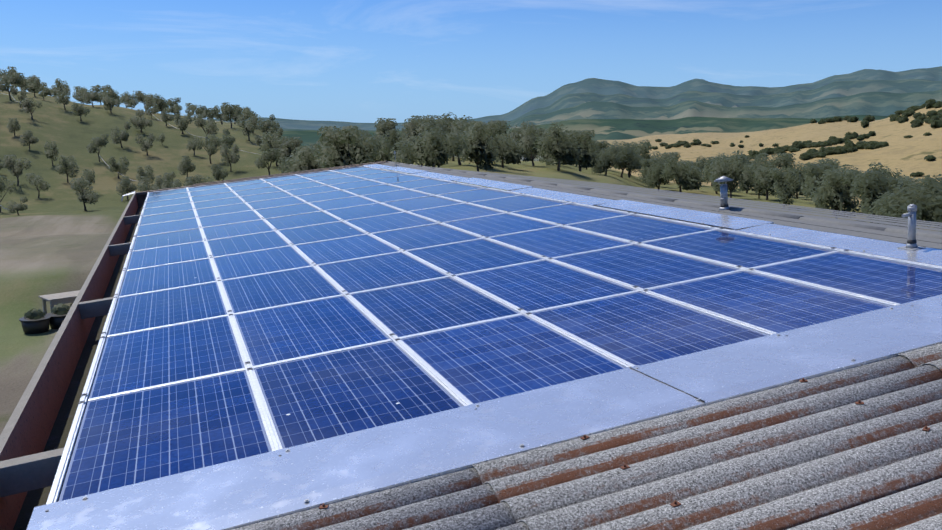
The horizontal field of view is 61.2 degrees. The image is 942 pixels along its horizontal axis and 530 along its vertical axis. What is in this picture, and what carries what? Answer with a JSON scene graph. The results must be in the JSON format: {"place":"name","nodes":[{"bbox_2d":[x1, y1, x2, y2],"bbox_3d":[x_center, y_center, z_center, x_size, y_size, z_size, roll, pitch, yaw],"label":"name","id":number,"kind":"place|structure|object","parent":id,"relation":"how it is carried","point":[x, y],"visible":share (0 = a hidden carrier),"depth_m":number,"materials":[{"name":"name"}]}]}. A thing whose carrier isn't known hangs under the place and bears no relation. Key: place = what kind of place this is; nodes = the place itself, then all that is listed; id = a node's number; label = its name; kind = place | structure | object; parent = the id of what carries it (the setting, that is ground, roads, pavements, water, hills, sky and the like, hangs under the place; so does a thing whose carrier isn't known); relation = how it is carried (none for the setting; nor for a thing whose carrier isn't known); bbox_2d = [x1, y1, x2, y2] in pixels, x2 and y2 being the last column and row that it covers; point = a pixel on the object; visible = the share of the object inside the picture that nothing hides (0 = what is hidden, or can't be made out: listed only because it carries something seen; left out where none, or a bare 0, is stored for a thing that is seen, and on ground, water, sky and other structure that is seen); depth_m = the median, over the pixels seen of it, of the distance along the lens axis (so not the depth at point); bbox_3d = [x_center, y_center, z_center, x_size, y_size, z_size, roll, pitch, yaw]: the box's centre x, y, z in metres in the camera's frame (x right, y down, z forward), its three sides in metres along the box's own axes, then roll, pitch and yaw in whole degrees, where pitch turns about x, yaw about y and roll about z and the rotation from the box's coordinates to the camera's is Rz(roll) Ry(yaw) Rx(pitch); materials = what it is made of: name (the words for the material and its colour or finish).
{"place":"outdoors","nodes":[
{"label":"outdoors","id":0,"kind":"place"},
{"bbox_2d":[0,193,146,529],"bbox_3d":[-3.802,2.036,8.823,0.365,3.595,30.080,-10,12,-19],"label":"gutter channel","id":1,"kind":"object","parent":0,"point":[41,419],"visible":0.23,"depth_m":6.10,"materials":[{"name":"metal"}]},
{"bbox_2d":[0,215,139,497],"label":"gutter ties","id":2,"kind":"object","parent":1,"relation":"on","point":[22,474],"visible":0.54,"depth_m":4.13,"materials":[{"name":"metal"}]},
{"bbox_3d":[-0.523,1.345,1.725,2.480,0.071,1.080,-10,12,-19],"label":"corrugated sheet","id":3,"kind":"object","parent":1,"relation":"on","visible":0},
{"bbox_2d":[786,478,941,529],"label":"corrugated sheet","id":4,"kind":"object","parent":3,"relation":"on","point":[919,507],"visible":1,"depth_m":2.86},
{"bbox_2d":[0,91,941,434],"bbox_3d":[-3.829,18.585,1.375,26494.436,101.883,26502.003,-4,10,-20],"label":"terrain","id":5,"kind":"structure","parent":0,"point":[54,239],"depth_m":98.10,"materials":[{"name":"plant"}]},
{"bbox_2d":[0,175,16,212],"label":"young olive","id":6,"kind":"object","parent":5,"relation":"on","point":[3,186],"visible":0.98,"depth_m":75.57,"materials":[{"name":"green plant"}]},
{"bbox_2d":[0,72,24,99],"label":"young olive","id":7,"kind":"object","parent":5,"relation":"on","point":[5,82],"visible":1,"depth_m":113.50,"materials":[{"name":"green plant"}]},
{"bbox_2d":[2,154,31,185],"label":"young olive","id":8,"kind":"object","parent":5,"relation":"on","point":[17,171],"visible":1,"depth_m":86.49,"materials":[{"name":"green plant"}]},
{"bbox_2d":[6,197,27,214],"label":"young olive","id":9,"kind":"object","parent":5,"relation":"on","point":[17,207],"visible":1,"depth_m":71.51,"materials":[{"name":"green plant"}]},
{"bbox_2d":[8,84,26,107],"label":"tree","id":10,"kind":"object","parent":5,"relation":"on","point":[14,91],"visible":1,"depth_m":110.79,"materials":[{"name":"green plant"}]},
{"bbox_2d":[18,130,38,149],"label":"tree","id":11,"kind":"object","parent":5,"relation":"on","point":[28,138],"visible":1,"depth_m":97.19,"materials":[{"name":"green plant"}]},
{"bbox_2d":[19,98,41,119],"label":"tree","id":12,"kind":"object","parent":5,"relation":"on","point":[28,104],"visible":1,"depth_m":107.02,"materials":[{"name":"green plant"}]},
{"bbox_2d":[26,77,41,96],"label":"young olive","id":13,"kind":"object","parent":5,"relation":"on","point":[34,87],"visible":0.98,"depth_m":121.08,"materials":[{"name":"green plant"}]},
{"bbox_2d":[19,315,50,333],"bbox_3d":[-10.716,1.468,19.622,0.700,0.350,0.700,-4,10,-20],"label":"plant tub","id":14,"kind":"object","parent":5,"relation":"on","point":[34,326],"visible":0.79,"depth_m":19.40,"materials":[{"name":"black plastic"}]},
{"bbox_2d":[24,308,45,319],"bbox_3d":[-10.719,1.207,19.585,0.424,0.313,0.479,0,9,1],"label":"pot plant","id":15,"kind":"object","parent":14,"relation":"on","point":[35,314],"visible":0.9,"depth_m":19.45,"materials":[{"name":"green plant"}]},
{"bbox_2d":[25,173,50,197],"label":"young olive","id":16,"kind":"object","parent":5,"relation":"on","point":[36,180],"visible":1,"depth_m":83.49,"materials":[{"name":"green plant"}]},
{"bbox_2d":[44,141,58,165],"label":"young olive","id":17,"kind":"object","parent":5,"relation":"on","point":[50,152],"visible":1,"depth_m":94.57,"materials":[{"name":"green plant"}]},
{"bbox_2d":[46,312,66,328],"bbox_3d":[-10.326,1.390,20.110,0.700,0.350,0.700,-4,10,-20],"label":"plant tub","id":18,"kind":"object","parent":5,"relation":"on","point":[56,320],"visible":0.33,"depth_m":19.84,"materials":[{"name":"black plastic"}]},
{"bbox_2d":[51,303,69,314],"bbox_3d":[-10.321,1.130,20.069,0.449,0.362,0.466,-4,10,-20],"label":"pot plant","id":19,"kind":"object","parent":18,"relation":"on","point":[60,309],"visible":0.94,"depth_m":19.93,"materials":[{"name":"green plant"}]},
{"bbox_2d":[38,290,79,313],"bbox_3d":[-10.389,1.090,21.218,0.740,0.710,1.800,9,13,44],"label":"wooden table","id":20,"kind":"object","parent":5,"relation":"on","point":[63,298],"visible":0.33,"depth_m":20.69,"materials":[{"name":"grey wood"}]},
{"bbox_2d":[54,91,70,109],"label":"young olive","id":21,"kind":"object","parent":5,"relation":"on","point":[65,98],"visible":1,"depth_m":114.87,"materials":[{"name":"green plant"}]},
{"bbox_2d":[54,155,79,182],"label":"young olive","id":22,"kind":"object","parent":5,"relation":"on","point":[66,165],"visible":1,"depth_m":89.76,"materials":[{"name":"green plant"}]},
{"bbox_2d":[70,102,90,120],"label":"tree","id":23,"kind":"object","parent":5,"relation":"on","point":[81,110],"visible":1,"depth_m":112.14,"materials":[{"name":"green plant"}]},
{"bbox_2d":[69,177,98,210],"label":"young olive","id":24,"kind":"object","parent":5,"relation":"on","point":[86,196],"visible":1,"depth_m":75.11,"materials":[{"name":"green plant"}]},
{"bbox_2d":[76,169,94,189],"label":"young olive","id":25,"kind":"object","parent":5,"relation":"on","point":[89,175],"visible":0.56,"depth_m":86.80,"materials":[{"name":"green plant"}]},
{"bbox_2d":[82,85,101,106],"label":"tree","id":26,"kind":"object","parent":5,"relation":"on","point":[94,96],"visible":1,"depth_m":122.52,"materials":[{"name":"green plant"}]},
{"bbox_2d":[86,134,108,161],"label":"young olive","id":27,"kind":"object","parent":5,"relation":"on","point":[99,142],"visible":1,"depth_m":98.17,"materials":[{"name":"green plant"}]},
{"bbox_2d":[102,88,120,113],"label":"tree","id":28,"kind":"object","parent":5,"relation":"on","point":[109,103],"visible":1,"depth_m":118.92,"materials":[{"name":"green plant"}]},
{"bbox_2d":[107,156,129,178],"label":"young olive","id":29,"kind":"object","parent":5,"relation":"on","point":[114,166],"visible":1,"depth_m":93.94,"materials":[{"name":"green plant"}]},
{"bbox_2d":[110,121,130,147],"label":"young olive","id":30,"kind":"object","parent":5,"relation":"on","point":[123,135],"visible":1,"depth_m":104.61,"materials":[{"name":"green plant"}]},
{"bbox_2d":[116,176,136,199],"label":"tree","id":31,"kind":"object","parent":5,"relation":"on","point":[124,184],"visible":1,"depth_m":84.53,"materials":[{"name":"green plant"}]},
{"bbox_2d":[129,109,152,132],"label":"young olive","id":32,"kind":"object","parent":5,"relation":"on","point":[139,123],"visible":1,"depth_m":112.35,"materials":[{"name":"green plant"}]},
{"bbox_2d":[132,91,153,110],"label":"tree","id":33,"kind":"object","parent":5,"relation":"on","point":[139,96],"visible":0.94,"depth_m":135.84,"materials":[{"name":"green plant"}]},
{"bbox_2d":[135,133,153,154],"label":"tree","id":34,"kind":"object","parent":5,"relation":"on","point":[146,145],"visible":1,"depth_m":103.41,"materials":[{"name":"green plant"}]},
{"bbox_2d":[135,165,154,182],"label":"young olive","id":35,"kind":"object","parent":5,"relation":"on","point":[149,174],"visible":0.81,"depth_m":91.49,"materials":[{"name":"green plant"}]},
{"bbox_2d":[137,175,164,191],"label":"tree","id":36,"kind":"object","parent":5,"relation":"on","point":[156,185],"visible":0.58,"depth_m":81.06,"materials":[{"name":"green plant"}]},
{"bbox_2d":[152,94,170,113],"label":"young olive","id":37,"kind":"object","parent":5,"relation":"on","point":[161,103],"visible":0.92,"depth_m":131.18,"materials":[{"name":"green plant"}]},
{"bbox_2d":[173,114,192,133],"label":"tree","id":38,"kind":"object","parent":5,"relation":"on","point":[182,125],"visible":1,"depth_m":116.58,"materials":[{"name":"green plant"}]},
{"bbox_2d":[177,156,195,176],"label":"young olive","id":39,"kind":"object","parent":5,"relation":"on","point":[186,165],"visible":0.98,"depth_m":95.98,"materials":[{"name":"green plant"}]},
{"bbox_2d":[191,114,218,141],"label":"young olive","id":40,"kind":"object","parent":5,"relation":"on","point":[201,122],"visible":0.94,"depth_m":114.60,"materials":[{"name":"green plant"}]},
{"bbox_2d":[197,134,220,163],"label":"young olive","id":41,"kind":"object","parent":5,"relation":"on","point":[212,144],"visible":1,"depth_m":103.63,"materials":[{"name":"green plant"}]},
{"bbox_2d":[211,163,228,180],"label":"young olive","id":42,"kind":"object","parent":5,"relation":"on","point":[218,174],"visible":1,"depth_m":93.56,"materials":[{"name":"green plant"}]},
{"bbox_2d":[219,128,235,148],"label":"young olive","id":43,"kind":"object","parent":5,"relation":"on","point":[228,141],"visible":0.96,"depth_m":111.48,"materials":[{"name":"green plant"}]},
{"bbox_2d":[220,144,239,171],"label":"young olive","id":44,"kind":"object","parent":5,"relation":"on","point":[233,157],"visible":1,"depth_m":100.73,"materials":[{"name":"green plant"}]},
{"bbox_2d":[221,104,240,127],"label":"tree","id":45,"kind":"object","parent":5,"relation":"on","point":[228,112],"visible":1,"depth_m":128.77,"materials":[{"name":"green plant"}]},
{"bbox_2d":[236,116,257,140],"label":"young olive","id":46,"kind":"object","parent":5,"relation":"on","point":[247,127],"visible":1,"depth_m":119.35,"materials":[{"name":"green plant"}]},
{"bbox_2d":[254,148,281,174],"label":"young olive","id":47,"kind":"object","parent":5,"relation":"on","point":[269,156],"visible":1,"depth_m":97.17,"materials":[{"name":"green plant"}]},
{"bbox_2d":[258,132,285,165],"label":"olive tree","id":48,"kind":"object","parent":5,"relation":"on","point":[268,141],"visible":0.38,"depth_m":102.69,"materials":[{"name":"green plant"}]},
{"bbox_2d":[276,136,302,162],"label":"olive tree","id":49,"kind":"object","parent":5,"relation":"on","point":[289,146],"visible":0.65,"depth_m":98.37,"materials":[{"name":"green plant"}]},
{"bbox_2d":[281,145,327,172],"bbox_3d":[-11.926,-6.719,58.401,4.162,4.064,3.698,-3,10,-11],"label":"olive tree","id":50,"kind":"object","parent":5,"relation":"on","point":[305,160],"visible":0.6,"depth_m":57.67,"materials":[{"name":"green plant"}]},
{"bbox_2d":[313,125,378,167],"bbox_3d":[-8.536,-7.071,53.480,4.670,4.564,4.206,6,13,29],"label":"olive tree","id":51,"kind":"object","parent":5,"relation":"on","point":[348,148],"visible":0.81,"depth_m":52.85,"materials":[{"name":"green plant"}]},
{"bbox_2d":[366,134,394,162],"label":"olive tree","id":52,"kind":"object","parent":5,"relation":"on","point":[380,157],"visible":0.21,"depth_m":79.77,"materials":[{"name":"green plant"}]},
{"bbox_2d":[374,118,397,145],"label":"olive tree","id":53,"kind":"object","parent":5,"relation":"on","point":[383,126],"visible":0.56,"depth_m":104.24,"materials":[{"name":"green plant"}]},
{"bbox_2d":[378,124,423,163],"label":"olive tree","id":54,"kind":"object","parent":5,"relation":"on","point":[389,142],"visible":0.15,"depth_m":76.29,"materials":[{"name":"green plant"}]},
{"bbox_2d":[401,117,436,165],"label":"olive tree","id":55,"kind":"object","parent":5,"relation":"on","point":[414,128],"visible":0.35,"depth_m":69.93,"materials":[{"name":"green plant"}]},
{"bbox_2d":[390,125,467,167],"bbox_3d":[-2.753,-7.810,57.591,5.105,4.556,4.737,-7,12,-36],"label":"olive tree","id":56,"kind":"object","parent":5,"relation":"on","point":[434,148],"visible":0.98,"depth_m":56.90,"materials":[{"name":"green plant"}]},
{"bbox_2d":[432,112,473,164],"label":"olive tree","id":57,"kind":"object","parent":5,"relation":"on","point":[444,123],"visible":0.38,"depth_m":76.94,"materials":[{"name":"green plant"}]},
{"bbox_2d":[457,121,500,170],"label":"olive tree","id":58,"kind":"object","parent":5,"relation":"on","point":[479,145],"visible":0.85,"depth_m":65.74,"materials":[{"name":"green plant"}]},
{"bbox_2d":[459,120,511,166],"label":"olive tree","id":59,"kind":"object","parent":5,"relation":"on","point":[503,127],"visible":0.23,"depth_m":73.96,"materials":[{"name":"green plant"}]},
{"bbox_2d":[493,134,523,167],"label":"olive tree","id":60,"kind":"object","parent":5,"relation":"on","point":[508,150],"visible":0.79,"depth_m":81.54,"materials":[{"name":"green plant"}]},
{"bbox_2d":[507,120,549,165],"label":"olive tree","id":61,"kind":"object","parent":5,"relation":"on","point":[524,135],"visible":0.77,"depth_m":90.27,"materials":[{"name":"green plant"}]},
{"bbox_2d":[532,121,583,170],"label":"olive tree","id":62,"kind":"object","parent":5,"relation":"on","point":[556,143],"visible":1,"depth_m":83.94,"materials":[{"name":"green plant"}]},
{"bbox_2d":[566,129,599,170],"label":"olive tree","id":63,"kind":"object","parent":5,"relation":"on","point":[587,150],"visible":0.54,"depth_m":92.27,"materials":[{"name":"green plant"}]},
{"bbox_2d":[590,145,620,175],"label":"olive tree","id":64,"kind":"object","parent":5,"relation":"on","point":[605,161],"visible":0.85,"depth_m":96.53,"materials":[{"name":"green plant"}]},
{"bbox_2d":[600,141,643,177],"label":"olive tree","id":65,"kind":"object","parent":5,"relation":"on","point":[627,158],"visible":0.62,"depth_m":104.41,"materials":[{"name":"green plant"}]},
{"bbox_2d":[609,139,651,177],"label":"olive tree","id":66,"kind":"object","parent":5,"relation":"on","point":[643,149],"visible":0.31,"depth_m":113.01,"materials":[{"name":"green plant"}]},
{"bbox_2d":[640,158,673,188],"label":"olive tree","id":67,"kind":"object","parent":5,"relation":"on","point":[657,167],"visible":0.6,"depth_m":100.42,"materials":[{"name":"green plant"}]},
{"bbox_2d":[380,161,941,248],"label":"grey roof","id":68,"kind":"structure","parent":5,"relation":"on","point":[898,233],"depth_m":11.78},
{"bbox_2d":[134,161,388,194],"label":"edge boards","id":69,"kind":"object","parent":68,"relation":"on","point":[265,176],"visible":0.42,"depth_m":23.39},
{"bbox_2d":[382,166,429,172],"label":"ridge flashing","id":70,"kind":"structure","parent":68,"relation":"on","point":[403,169],"depth_m":20.74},
{"bbox_2d":[413,172,466,180],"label":"ridge flashing","id":71,"kind":"structure","parent":68,"relation":"on","point":[440,176],"depth_m":17.92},
{"bbox_2d":[453,177,533,189],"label":"ridge flashing","id":72,"kind":"structure","parent":68,"relation":"on","point":[494,184],"depth_m":15.11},
{"bbox_2d":[507,187,616,205],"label":"ridge flashing","id":73,"kind":"structure","parent":68,"relation":"on","point":[581,199],"depth_m":12.33,"materials":[{"name":"metal"}]},
{"bbox_2d":[714,176,732,209],"bbox_3d":[3.067,-0.873,9.664,0.230,0.410,0.230,-10,12,-19],"label":"roof vent","id":74,"kind":"object","parent":68,"relation":"on","point":[723,195],"visible":0.9,"depth_m":9.63,"materials":[{"name":"metal"}]},
{"bbox_2d":[646,151,680,183],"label":"olive tree","id":75,"kind":"object","parent":5,"relation":"on","point":[664,155],"visible":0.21,"depth_m":107.93,"materials":[{"name":"green plant"}]},
{"bbox_2d":[659,156,703,191],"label":"olive tree","id":76,"kind":"object","parent":5,"relation":"on","point":[685,177],"visible":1,"depth_m":95.94,"materials":[{"name":"green plant"}]},
{"bbox_2d":[704,157,739,193],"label":"olive tree","id":77,"kind":"object","parent":5,"relation":"on","point":[713,184],"visible":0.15,"depth_m":99.54,"materials":[{"name":"green plant"}]},
{"bbox_2d":[708,150,755,197],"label":"olive tree","id":78,"kind":"object","parent":5,"relation":"on","point":[725,166],"visible":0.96,"depth_m":90.01,"materials":[{"name":"green plant"}]},
{"bbox_2d":[574,202,937,265],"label":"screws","id":79,"kind":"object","parent":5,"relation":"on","point":[704,224],"depth_m":21.14,"materials":[{"name":"paint"}]},
{"bbox_3d":[-2.428,-0.646,13.517,6.100,0.418,20.810,-10,12,-19],"label":"roof deck under solar panels","id":80,"kind":"object","parent":79,"relation":"on","visible":0},
{"bbox_2d":[27,365,709,529],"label":"flashing","id":81,"kind":"object","parent":80,"relation":"on","point":[238,493],"visible":0.88,"depth_m":3.68,"materials":[{"name":"metal"}]},
{"bbox_2d":[380,166,772,402],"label":"flashing seams","id":82,"kind":"object","parent":81,"relation":"on","point":[701,400],"visible":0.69,"depth_m":4.35,"materials":[{"name":"grey"}]},
{"bbox_2d":[594,200,773,228],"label":"ridge flashing","id":83,"kind":"structure","parent":82,"relation":"on","point":[725,221],"depth_m":9.46,"materials":[{"name":"metal"}]},
{"bbox_2d":[231,467,528,529],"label":"corrugated sheet","id":84,"kind":"object","parent":80,"relation":"on","point":[465,499],"visible":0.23,"depth_m":3.24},
{"bbox_2d":[319,378,929,508],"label":"roof screws","id":85,"kind":"object","parent":84,"relation":"on","point":[675,503],"visible":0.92,"depth_m":3.37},
{"bbox_2d":[472,355,941,529],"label":"corrugated sheet","id":86,"kind":"object","parent":84,"relation":"on","point":[787,456],"visible":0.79,"depth_m":3.38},
{"bbox_2d":[898,343,941,371],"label":"corrugated sheet","id":87,"kind":"object","parent":86,"relation":"on","point":[930,355],"visible":0.77,"depth_m":4.32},
{"bbox_2d":[46,166,941,503],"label":"solar panel frames","id":88,"kind":"object","parent":80,"relation":"on","point":[264,414],"visible":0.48,"depth_m":6.71,"materials":[{"name":"metal"}]},
{"bbox_2d":[45,170,848,511],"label":"panel clamps","id":89,"kind":"object","parent":88,"relation":"attached to","point":[347,294],"visible":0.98,"depth_m":7.12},
{"bbox_2d":[58,167,941,501],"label":"solar panels","id":90,"kind":"object","parent":88,"relation":"in","point":[156,433],"visible":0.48,"depth_m":6.21,"materials":[{"name":"glass"}]},
{"bbox_2d":[733,223,941,265],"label":"ridge flashing","id":91,"kind":"structure","parent":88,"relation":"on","point":[932,256],"depth_m":7.14,"materials":[{"name":"metal"}]},
{"bbox_2d":[898,204,925,250],"bbox_3d":[3.668,-0.318,6.660,0.197,0.377,0.150,-10,12,-19],"label":"vent pipe","id":92,"kind":"object","parent":91,"relation":"on","point":[911,213],"visible":0.94,"depth_m":6.64,"materials":[{"name":"metal"}]},
{"bbox_2d":[640,294,941,403],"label":"flashing","id":93,"kind":"object","parent":80,"relation":"on","point":[732,371],"visible":0.77,"depth_m":4.51,"materials":[{"name":"metal"}]},
{"bbox_2d":[751,153,796,199],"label":"olive tree","id":94,"kind":"object","parent":5,"relation":"on","point":[763,179],"visible":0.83,"depth_m":86.18,"materials":[{"name":"green plant"}]},
{"bbox_2d":[767,167,802,208],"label":"olive tree","id":95,"kind":"object","parent":5,"relation":"on","point":[785,187],"visible":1,"depth_m":77.74,"materials":[{"name":"green plant"}]},
{"bbox_2d":[782,159,810,198],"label":"olive tree","id":96,"kind":"object","parent":5,"relation":"on","point":[799,169],"visible":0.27,"depth_m":90.23,"materials":[{"name":"green plant"}]},
{"bbox_2d":[800,158,839,202],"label":"olive tree","id":97,"kind":"object","parent":5,"relation":"on","point":[809,181],"visible":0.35,"depth_m":81.75,"materials":[{"name":"green plant"}]},
{"bbox_2d":[802,163,859,211],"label":"olive tree","id":98,"kind":"object","parent":5,"relation":"on","point":[816,169],"visible":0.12,"depth_m":74.12,"materials":[{"name":"green plant"}]},
{"bbox_2d":[809,167,860,217],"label":"olive tree","id":99,"kind":"object","parent":5,"relation":"on","point":[837,188],"visible":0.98,"depth_m":66.20,"materials":[{"name":"green plant"}]},
{"bbox_2d":[850,170,903,222],"bbox_3d":[28.502,-4.421,56.291,3.381,4.492,3.778,8,9,26],"label":"olive tree","id":100,"kind":"object","parent":5,"relation":"on","point":[869,187],"visible":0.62,"depth_m":55.54,"materials":[{"name":"green plant"}]},
{"bbox_2d":[867,162,910,186],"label":"olive tree","id":101,"kind":"object","parent":5,"relation":"on","point":[889,173],"visible":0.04,"depth_m":67.85,"materials":[{"name":"green plant"}]},
{"bbox_2d":[868,175,941,228],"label":"olive tree","id":102,"kind":"object","parent":5,"relation":"on","point":[926,198],"visible":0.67,"depth_m":48.49,"materials":[{"name":"green plant"}]},
{"bbox_2d":[897,176,929,195],"bbox_3d":[32.541,-4.794,59.902,3.832,3.706,4.035,7,13,33],"label":"olive tree","id":103,"kind":"object","parent":5,"relation":"on","point":[906,181],"visible":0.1,"depth_m":58.42,"materials":[{"name":"green plant"}]},
{"bbox_2d":[0,0,941,122],"label":"sky","id":104,"kind":"structure","parent":0,"point":[356,61],"materials":[{"name":"blue"}]},
{"bbox_2d":[205,66,941,130],"bbox_3d":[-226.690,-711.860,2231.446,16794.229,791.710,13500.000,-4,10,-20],"label":"mountain range","id":105,"kind":"structure","parent":0,"point":[600,86],"depth_m":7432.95,"materials":[{"name":"plant"}]},
{"bbox_2d":[281,115,887,148],"bbox_3d":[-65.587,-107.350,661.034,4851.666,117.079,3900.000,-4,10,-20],"label":"hill","id":106,"kind":"structure","parent":0,"point":[613,129],"depth_m":2141.72,"materials":[{"name":"plant"}]},
{"bbox_2d":[284,90,941,130],"bbox_3d":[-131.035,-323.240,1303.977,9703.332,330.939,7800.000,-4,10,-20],"label":"mountain range","id":107,"kind":"structure","parent":0,"point":[879,103],"depth_m":4149.94,"materials":[{"name":"plant"}]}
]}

